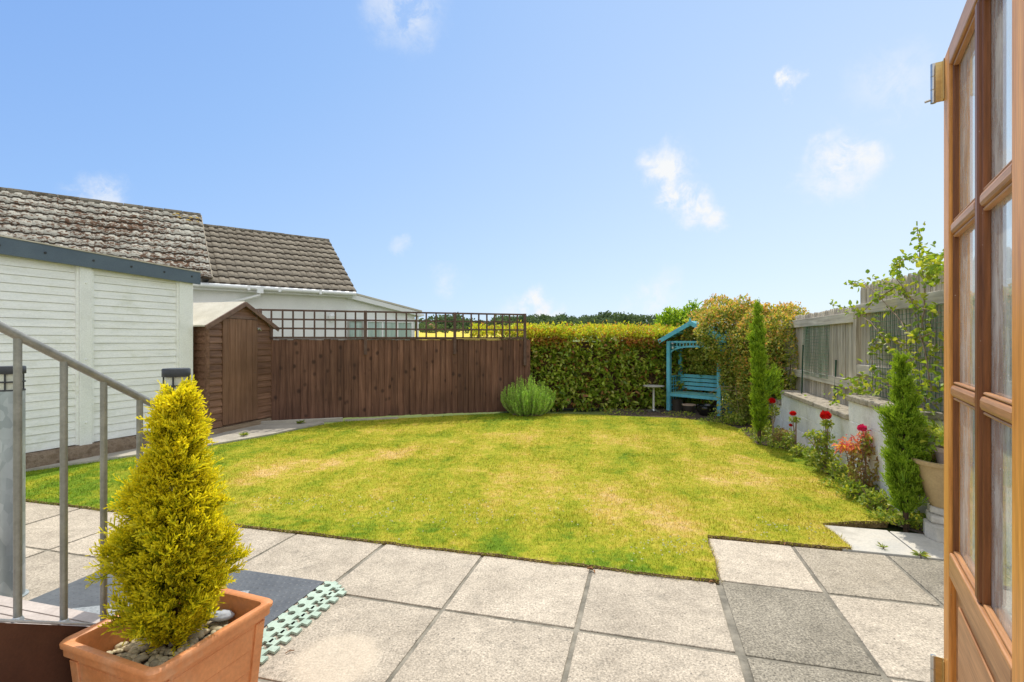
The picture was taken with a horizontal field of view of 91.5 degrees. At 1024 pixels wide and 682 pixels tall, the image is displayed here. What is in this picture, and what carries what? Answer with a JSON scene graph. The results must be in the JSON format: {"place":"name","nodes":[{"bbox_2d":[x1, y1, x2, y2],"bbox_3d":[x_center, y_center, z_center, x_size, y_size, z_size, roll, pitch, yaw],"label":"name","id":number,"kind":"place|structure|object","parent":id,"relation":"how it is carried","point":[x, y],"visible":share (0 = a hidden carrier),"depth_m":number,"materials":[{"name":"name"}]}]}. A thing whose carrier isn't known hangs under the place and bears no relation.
{"place":"outdoors","nodes":[
{"label":"outdoors","id":0,"kind":"place"},
{"bbox_2d":[26,421,323,470],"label":"path","id":1,"kind":"structure","parent":0,"point":[260,430],"depth_m":8.21,"materials":[{"name":"concrete"}]},
{"bbox_2d":[0,235,201,468],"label":"garden garage","id":2,"kind":"structure","parent":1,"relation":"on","point":[128,322],"depth_m":6.74,"materials":[{"name":"paint"}]},
{"bbox_2d":[261,417,342,423],"bbox_3d":[-4.114,1.540,9.541,1.667,0.080,0.060,0,0,-18],"label":"concrete edging","id":3,"kind":"object","parent":1,"relation":"on","point":[337,419],"visible":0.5,"depth_m":9.57,"materials":[{"name":"grey concrete"}]},
{"bbox_2d":[256,309,529,419],"bbox_3d":[-2.525,0.478,10.297,6.207,2.187,0.122,0,0,-19],"label":"brown fence","id":4,"kind":"object","parent":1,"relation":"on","point":[328,377],"visible":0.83,"depth_m":10.30,"materials":[{"name":"brown wood"}]},
{"bbox_2d":[0,187,423,338],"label":"neighbour house","id":5,"kind":"structure","parent":0,"point":[257,269],"depth_m":12.70,"materials":[{"name":"brown tile"}]},
{"bbox_2d":[348,321,363,338],"bbox_3d":[-4.428,0.050,14.126,0.450,1.300,0.047,0,0,-37],"label":"window","id":6,"kind":"structure","parent":5,"relation":"in","point":[351,324],"depth_m":14.16,"materials":[{"name":"clear glass"}]},
{"bbox_2d":[367,321,412,336],"bbox_3d":[-3.604,0.050,14.744,1.450,1.300,0.047,0,0,-37],"label":"window","id":7,"kind":"structure","parent":5,"relation":"in","point":[370,324],"depth_m":14.75,"materials":[{"name":"clear glass"}]},
{"bbox_2d":[193,301,278,434],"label":"garden shed","id":8,"kind":"structure","parent":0,"point":[232,357],"depth_m":8.72,"materials":[{"name":"brown paint"}]},
{"bbox_2d":[222,319,261,424],"bbox_3d":[-4.788,0.525,8.871,0.067,1.820,0.840,0,0,15],"label":"door","id":9,"kind":"structure","parent":8,"relation":"in","point":[239,336],"depth_m":8.81,"materials":[{"name":"brown paint"}]},
{"bbox_2d":[26,413,888,584],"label":"lawn","id":10,"kind":"structure","parent":0,"point":[696,572],"depth_m":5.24,"materials":[{"name":"green plant"}]},
{"bbox_2d":[345,417,397,420],"bbox_3d":[-2.806,1.583,9.995,1.033,0.075,0.032,0,0,-19],"label":"gravel board","id":11,"kind":"object","parent":10,"relation":"on","point":[362,419],"visible":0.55,"depth_m":9.98,"materials":[{"name":"concrete"}]},
{"bbox_2d":[28,419,888,580],"bbox_3d":[-0.360,1.584,5.674,11.313,0.032,5.872,0,0,-24],"label":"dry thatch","id":12,"kind":"object","parent":10,"relation":"on","point":[570,560],"visible":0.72,"depth_m":3.85,"materials":[{"name":"brown plant"}]},
{"bbox_2d":[500,375,556,416],"bbox_3d":[0.350,1.164,10.663,1.215,0.882,0.942,0,0,0],"label":"rosemary bush","id":13,"kind":"object","parent":10,"relation":"on","point":[528,405],"visible":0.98,"depth_m":10.49,"materials":[{"name":"green plant"}]},
{"bbox_2d":[415,331,533,338],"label":"field","id":14,"kind":"structure","parent":0,"point":[448,334],"depth_m":140.23,"materials":[{"name":"yellow plant"}]},
{"bbox_2d":[415,310,665,333],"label":"woodland","id":15,"kind":"object","parent":14,"relation":"on","point":[600,318],"visible":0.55,"depth_m":295.00,"materials":[{"name":"green plant"}]},
{"bbox_2d":[0,0,1011,324],"label":"sky","id":16,"kind":"structure","parent":0,"point":[578,158],"materials":[{"name":"blue"}]},
{"bbox_2d":[22,502,1011,681],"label":"patio","id":17,"kind":"structure","parent":0,"point":[346,639],"depth_m":2.93,"materials":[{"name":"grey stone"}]},
{"bbox_2d":[0,366,28,597],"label":"bollard light","id":18,"kind":"object","parent":17,"relation":"on","point":[6,481],"visible":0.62,"depth_m":3.06,"materials":[{"name":"metal"}]},
{"bbox_2d":[0,595,108,681],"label":"ramp steps","id":19,"kind":"structure","parent":17,"relation":"on","point":[30,652],"depth_m":1.87,"materials":[{"name":"brown paint"},{"name":"concrete paving"}]},
{"bbox_2d":[0,321,172,625],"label":"stair railing","id":20,"kind":"object","parent":19,"relation":"on","point":[20,338],"visible":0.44,"depth_m":1.93,"materials":[{"name":"metal"}]},
{"bbox_2d":[59,587,272,681],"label":"square planter","id":21,"kind":"object","parent":17,"relation":"on","point":[230,651],"visible":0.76,"depth_m":1.94,"materials":[{"name":"ceramic"}]},
{"bbox_2d":[107,620,229,666],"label":"pebbles","id":22,"kind":"object","parent":21,"relation":"in","point":[132,649],"visible":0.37,"depth_m":1.99,"materials":[{"name":"grey stone"}]},
{"bbox_2d":[208,610,234,621],"bbox_3d":[-1.274,1.200,2.180,0.112,0.042,0.063,7,-4,-34],"label":"stone","id":23,"kind":"object","parent":22,"relation":"on","point":[224,615],"visible":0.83,"depth_m":2.17,"materials":[{"name":"white stone"}]},
{"bbox_2d":[83,375,254,655],"bbox_3d":[-1.362,0.714,2.023,0.536,1.152,0.520,0,0,0],"label":"golden conifer","id":24,"kind":"object","parent":21,"relation":"in","point":[164,530],"visible":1,"depth_m":1.94,"materials":[{"name":"yellow plant"}]},
{"bbox_2d":[28,570,323,627],"bbox_3d":[-2.150,1.593,2.998,1.600,0.009,1.050,0,0,15],"label":"rubber mat","id":25,"kind":"object","parent":17,"relation":"on","point":[284,594],"visible":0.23,"depth_m":3.18,"materials":[{"name":"grey rubber"}]},
{"bbox_2d":[72,590,249,615],"bbox_3d":[-2.073,1.579,2.827,0.960,0.012,0.450,0,0,-13],"label":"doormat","id":26,"kind":"object","parent":25,"relation":"on","point":[94,609],"visible":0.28,"depth_m":2.92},
{"bbox_2d":[161,368,190,561],"bbox_3d":[-1.925,0.877,2.860,0.166,1.445,0.166,0,0,0],"label":"bollard light","id":27,"kind":"object","parent":17,"relation":"on","point":[173,377],"visible":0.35,"depth_m":2.81,"materials":[{"name":"metal"}]},
{"bbox_2d":[262,581,341,648],"bbox_3d":[-1.338,1.591,2.626,0.137,0.013,1.372,0,0,15],"label":"foam strip","id":28,"kind":"object","parent":17,"relation":"on","point":[298,611],"visible":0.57,"depth_m":2.93,"materials":[{"name":"plastic"}]},
{"bbox_2d":[260,588,346,664],"bbox_3d":[-1.259,1.591,2.542,0.094,0.013,1.372,0,0,15],"label":"foam strip","id":29,"kind":"object","parent":17,"relation":"on","point":[273,648],"visible":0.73,"depth_m":2.79,"materials":[{"name":"plastic"}]},
{"bbox_2d":[254,485,831,560],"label":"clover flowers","id":30,"kind":"object","parent":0,"point":[536,519],"visible":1,"depth_m":4.33,"materials":[{"name":"white plant"}]},
{"bbox_2d":[324,325,919,533],"bbox_3d":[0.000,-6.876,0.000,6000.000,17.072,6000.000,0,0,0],"label":"ground","id":31,"kind":"structure","parent":0,"point":[891,527],"depth_m":11.26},
{"bbox_2d":[652,298,702,326],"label":"laurel shrub","id":32,"kind":"object","parent":31,"relation":"on","point":[672,315],"visible":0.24,"depth_m":12.76,"materials":[{"name":"green plant"}]},
{"bbox_2d":[609,402,974,547],"bbox_3d":[3.975,1.594,8.377,3.931,0.001,9.254,0,0,0],"label":"garden bed","id":33,"kind":"object","parent":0,"point":[696,416],"visible":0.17,"depth_m":10.53,"materials":[{"name":"soil"}]},
{"bbox_2d":[469,320,731,411],"bbox_3d":[2.110,0.585,12.026,6.303,2.280,1.123,0,0,-3],"label":"beech hedge","id":34,"kind":"object","parent":33,"relation":"on","point":[607,372],"visible":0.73,"depth_m":11.71,"materials":[{"name":"green plant"}]},
{"bbox_2d":[643,385,663,411],"bbox_3d":[3.215,1.303,11.319,0.470,0.590,0.470,0,0,-17],"label":"bistro table","id":35,"kind":"object","parent":33,"relation":"on","point":[654,387],"visible":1,"depth_m":11.30,"materials":[{"name":"beige paint"}]},
{"bbox_2d":[672,399,682,410],"bbox_3d":[3.771,1.465,11.389,0.236,0.270,0.236,0,0,0],"label":"dark pot","id":36,"kind":"object","parent":33,"relation":"on","point":[676,404],"visible":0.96,"depth_m":11.30,"materials":[{"name":"plastic"}]},
{"bbox_2d":[682,403,695,412],"bbox_3d":[3.942,1.504,11.113,0.304,0.192,0.304,0,0,0],"label":"rimmed pot","id":37,"kind":"object","parent":33,"relation":"on","point":[687,407],"visible":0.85,"depth_m":11.01,"materials":[{"name":"ceramic"}]},
{"bbox_2d":[658,318,737,415],"bbox_3d":[4.210,0.540,11.233,0.827,2.120,1.611,0,0,-42],"label":"garden arbour","id":38,"kind":"object","parent":33,"relation":"on","point":[670,394],"visible":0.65,"depth_m":11.37,"materials":[{"name":"teal paint"}]},
{"bbox_2d":[696,404,715,415],"bbox_3d":[4.168,1.486,10.723,0.406,0.228,0.406,0,0,0],"label":"glazed pot","id":39,"kind":"object","parent":33,"relation":"on","point":[704,409],"visible":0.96,"depth_m":10.60,"materials":[{"name":"black ceramic"}]},
{"bbox_2d":[722,413,748,425],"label":"border plant","id":40,"kind":"object","parent":33,"relation":"on","point":[739,419],"visible":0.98,"depth_m":9.40,"materials":[{"name":"green plant"}]},
{"bbox_2d":[709,380,767,423],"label":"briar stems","id":41,"kind":"object","parent":33,"relation":"on","point":[734,407],"visible":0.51,"depth_m":9.68,"materials":[{"name":"green plant"}]},
{"bbox_2d":[679,293,809,418],"bbox_3d":[4.986,0.312,10.721,2.862,2.856,2.364,0,0,41],"label":"mixed shrub","id":42,"kind":"object","parent":33,"relation":"on","point":[729,313],"visible":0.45,"depth_m":10.33,"materials":[{"name":"green plant"}]},
{"bbox_2d":[748,420,771,438],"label":"border plant","id":43,"kind":"object","parent":33,"relation":"on","point":[765,429],"visible":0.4,"depth_m":8.06,"materials":[{"name":"green plant"}]},
{"bbox_2d":[602,407,926,530],"bbox_3d":[3.721,1.502,7.966,2.419,0.175,7.512,0,0,-10],"label":"ground cover","id":44,"kind":"object","parent":33,"relation":"on","point":[917,518],"visible":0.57,"depth_m":5.25,"materials":[{"name":"green plant"}]},
{"bbox_2d":[745,299,784,442],"bbox_3d":[3.944,0.478,7.756,0.552,2.344,0.409,0,0,0],"label":"slim cypress","id":45,"kind":"object","parent":33,"relation":"on","point":[759,381],"visible":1,"depth_m":7.75,"materials":[{"name":"green plant"}]},
{"bbox_2d":[728,307,807,424],"bbox_3d":[4.882,0.508,9.375,1.212,2.339,1.747,0,0,-35],"label":"hedge","id":46,"kind":"object","parent":33,"relation":"on","point":[773,334],"visible":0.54,"depth_m":9.36,"materials":[{"name":"green plant"}]},
{"bbox_2d":[764,397,784,443],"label":"rose bush","id":47,"kind":"object","parent":33,"relation":"on","point":[771,410],"visible":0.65,"depth_m":7.70,"materials":[{"name":"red plant"}]},
{"bbox_2d":[770,426,793,446],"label":"border plant","id":48,"kind":"object","parent":33,"relation":"on","point":[780,432],"visible":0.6,"depth_m":7.52,"materials":[{"name":"green plant"}]},
{"bbox_2d":[780,411,800,447],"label":"rose bush","id":49,"kind":"object","parent":33,"relation":"on","point":[795,420],"visible":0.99,"depth_m":7.15,"materials":[{"name":"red plant"}]},
{"bbox_2d":[788,443,806,456],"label":"border plant","id":50,"kind":"object","parent":33,"relation":"on","point":[796,450],"visible":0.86,"depth_m":6.82,"materials":[{"name":"green plant"}]},
{"bbox_2d":[801,345,803,393],"bbox_3d":[4.680,0.841,8.042,0.055,1.558,0.027,0,0,0],"label":"plant cane","id":51,"kind":"object","parent":33,"relation":"on","point":[802,370],"visible":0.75,"depth_m":8.03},
{"bbox_2d":[801,445,822,463],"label":"border plant","id":52,"kind":"object","parent":33,"relation":"on","point":[806,453],"visible":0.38,"depth_m":6.42,"materials":[{"name":"green plant"}]},
{"bbox_2d":[801,410,842,472],"bbox_3d":[3.854,1.228,6.057,0.608,0.783,0.356,0,0,-26],"label":"rose bush","id":53,"kind":"object","parent":33,"relation":"on","point":[822,444],"visible":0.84,"depth_m":6.01,"materials":[{"name":"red plant"}]},
{"bbox_2d":[834,360,836,402],"bbox_3d":[4.465,0.941,6.893,0.056,1.358,0.027,0,0,0],"label":"plant cane","id":54,"kind":"object","parent":33,"relation":"on","point":[835,376],"visible":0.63,"depth_m":6.88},
{"bbox_2d":[824,460,852,480],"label":"border plant","id":55,"kind":"object","parent":33,"relation":"on","point":[834,468],"visible":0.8,"depth_m":5.65,"materials":[{"name":"green plant"}]},
{"bbox_2d":[831,430,872,487],"bbox_3d":[3.697,1.252,5.297,0.588,0.698,0.435,0,0,-43],"label":"red acer","id":56,"kind":"object","parent":33,"relation":"on","point":[845,447],"visible":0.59,"depth_m":5.26,"materials":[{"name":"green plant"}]},
{"bbox_2d":[838,477,871,499],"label":"border plant","id":57,"kind":"object","parent":33,"relation":"on","point":[858,490],"visible":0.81,"depth_m":4.99,"materials":[{"name":"green plant"}]},
{"bbox_2d":[845,423,879,492],"bbox_3d":[3.680,1.238,5.179,0.395,0.765,0.343,0,0,0],"label":"rose bush","id":58,"kind":"object","parent":33,"relation":"on","point":[862,467],"visible":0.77,"depth_m":5.15,"materials":[{"name":"pink plant"}]},
{"bbox_2d":[857,487,890,510],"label":"border plant","id":59,"kind":"object","parent":33,"relation":"on","point":[880,497],"visible":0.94,"depth_m":4.70,"materials":[{"name":"green plant"}]},
{"bbox_2d":[767,390,1011,563],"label":"retaining wall","id":60,"kind":"structure","parent":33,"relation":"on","point":[845,419],"depth_m":5.73,"materials":[{"name":"paint"}]},
{"bbox_2d":[777,308,852,405],"bbox_3d":[4.810,0.269,8.052,0.075,1.462,3.830,0,0,15],"label":"picket fence","id":61,"kind":"object","parent":60,"relation":"on","point":[839,332],"visible":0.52,"depth_m":7.33,"materials":[{"name":"grey wood"}]},
{"bbox_2d":[803,325,829,378],"bbox_3d":[4.651,0.155,7.675,0.047,0.786,1.211,0,0,15],"label":"plastic netting","id":62,"kind":"object","parent":61,"relation":"attached to","point":[819,331],"visible":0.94,"depth_m":7.59,"materials":[{"name":"green plastic"}]},
{"bbox_2d":[853,247,1011,475],"bbox_3d":[3.791,0.152,4.219,0.100,1.697,4.221,0,0,15],"label":"picket fence","id":63,"kind":"object","parent":60,"relation":"on","point":[861,339],"visible":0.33,"depth_m":4.99,"materials":[{"name":"grey wood"}]},
{"bbox_2d":[804,221,943,459],"bbox_3d":[3.938,0.064,5.584,0.408,2.308,3.972,0,0,15],"label":"climbing plant","id":64,"kind":"object","parent":63,"relation":"attached to","point":[931,266],"visible":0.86,"depth_m":4.59,"materials":[{"name":"green plant"}]},
{"bbox_2d":[869,304,943,412],"bbox_3d":[3.900,0.149,4.875,0.049,0.955,1.832,0,0,15],"label":"plastic netting","id":65,"kind":"object","parent":63,"relation":"attached to","point":[897,335],"visible":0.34,"depth_m":5.03,"materials":[{"name":"green plastic"}]},
{"bbox_2d":[871,348,935,532],"bbox_3d":[3.357,0.853,4.284,0.453,1.594,0.417,0,0,31],"label":"bushy cypress","id":66,"kind":"object","parent":33,"relation":"on","point":[904,445],"visible":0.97,"depth_m":4.22,"materials":[{"name":"green plant"}]},
{"bbox_2d":[923,518,974,544],"bbox_3d":[3.546,1.538,4.043,0.369,0.125,0.310,0,0,-9],"label":"stone flag","id":67,"kind":"object","parent":33,"relation":"on","point":[933,531],"visible":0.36,"depth_m":3.99,"materials":[{"name":"grey stone"}]},
{"bbox_2d":[926,509,973,525],"bbox_3d":[3.564,1.444,4.074,0.285,0.060,0.276,0,0,26],"label":"stone flag","id":68,"kind":"object","parent":67,"relation":"on","point":[934,518],"visible":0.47,"depth_m":4.03,"materials":[{"name":"grey stone"}]},
{"bbox_2d":[927,503,943,515],"bbox_3d":[3.599,1.385,4.093,0.289,0.055,0.262,0,0,29],"label":"stone flag","id":69,"kind":"object","parent":68,"relation":"on","point":[934,510],"visible":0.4,"depth_m":4.07,"materials":[{"name":"grey stone"}]},
{"bbox_2d":[910,454,974,508],"bbox_3d":[3.562,1.167,4.100,0.460,0.381,0.460,0,0,0],"label":"tall clay pot","id":70,"kind":"object","parent":69,"relation":"on","point":[931,474],"visible":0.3,"depth_m":4.04,"materials":[{"name":"ceramic"}]},
{"bbox_2d":[932,445,943,463],"bbox_3d":[3.582,0.942,4.100,0.204,0.137,0.204,0,0,0],"label":"clay pot","id":71,"kind":"object","parent":70,"relation":"in","point":[939,453],"visible":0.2,"depth_m":4.09,"materials":[{"name":"ceramic"}]},
{"bbox_2d":[899,419,974,441],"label":"grassy plant","id":72,"kind":"object","parent":71,"relation":"in","point":[938,432],"visible":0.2,"depth_m":4.16,"materials":[{"name":"green plant"}]},
{"bbox_2d":[826,525,1011,566],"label":"stone path","id":73,"kind":"structure","parent":0,"point":[898,544],"depth_m":3.93,"materials":[{"name":"grey stone"}]},
{"bbox_2d":[911,550,930,558],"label":"dandelion weed","id":74,"kind":"object","parent":73,"relation":"on","point":[920,554],"visible":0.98,"depth_m":3.71,"materials":[{"name":"green plant"}]},
{"bbox_3d":[0.850,1.443,0.810,1.200,0.355,1.220,0,0,0],"label":"door step","id":75,"kind":"structure","parent":0,"visible":0},
{"bbox_2d":[924,0,1023,681],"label":"wooden door","id":76,"kind":"structure","parent":75,"relation":"on","point":[983,636],"depth_m":0.98,"materials":[{"name":"brown wood"}]}
]}

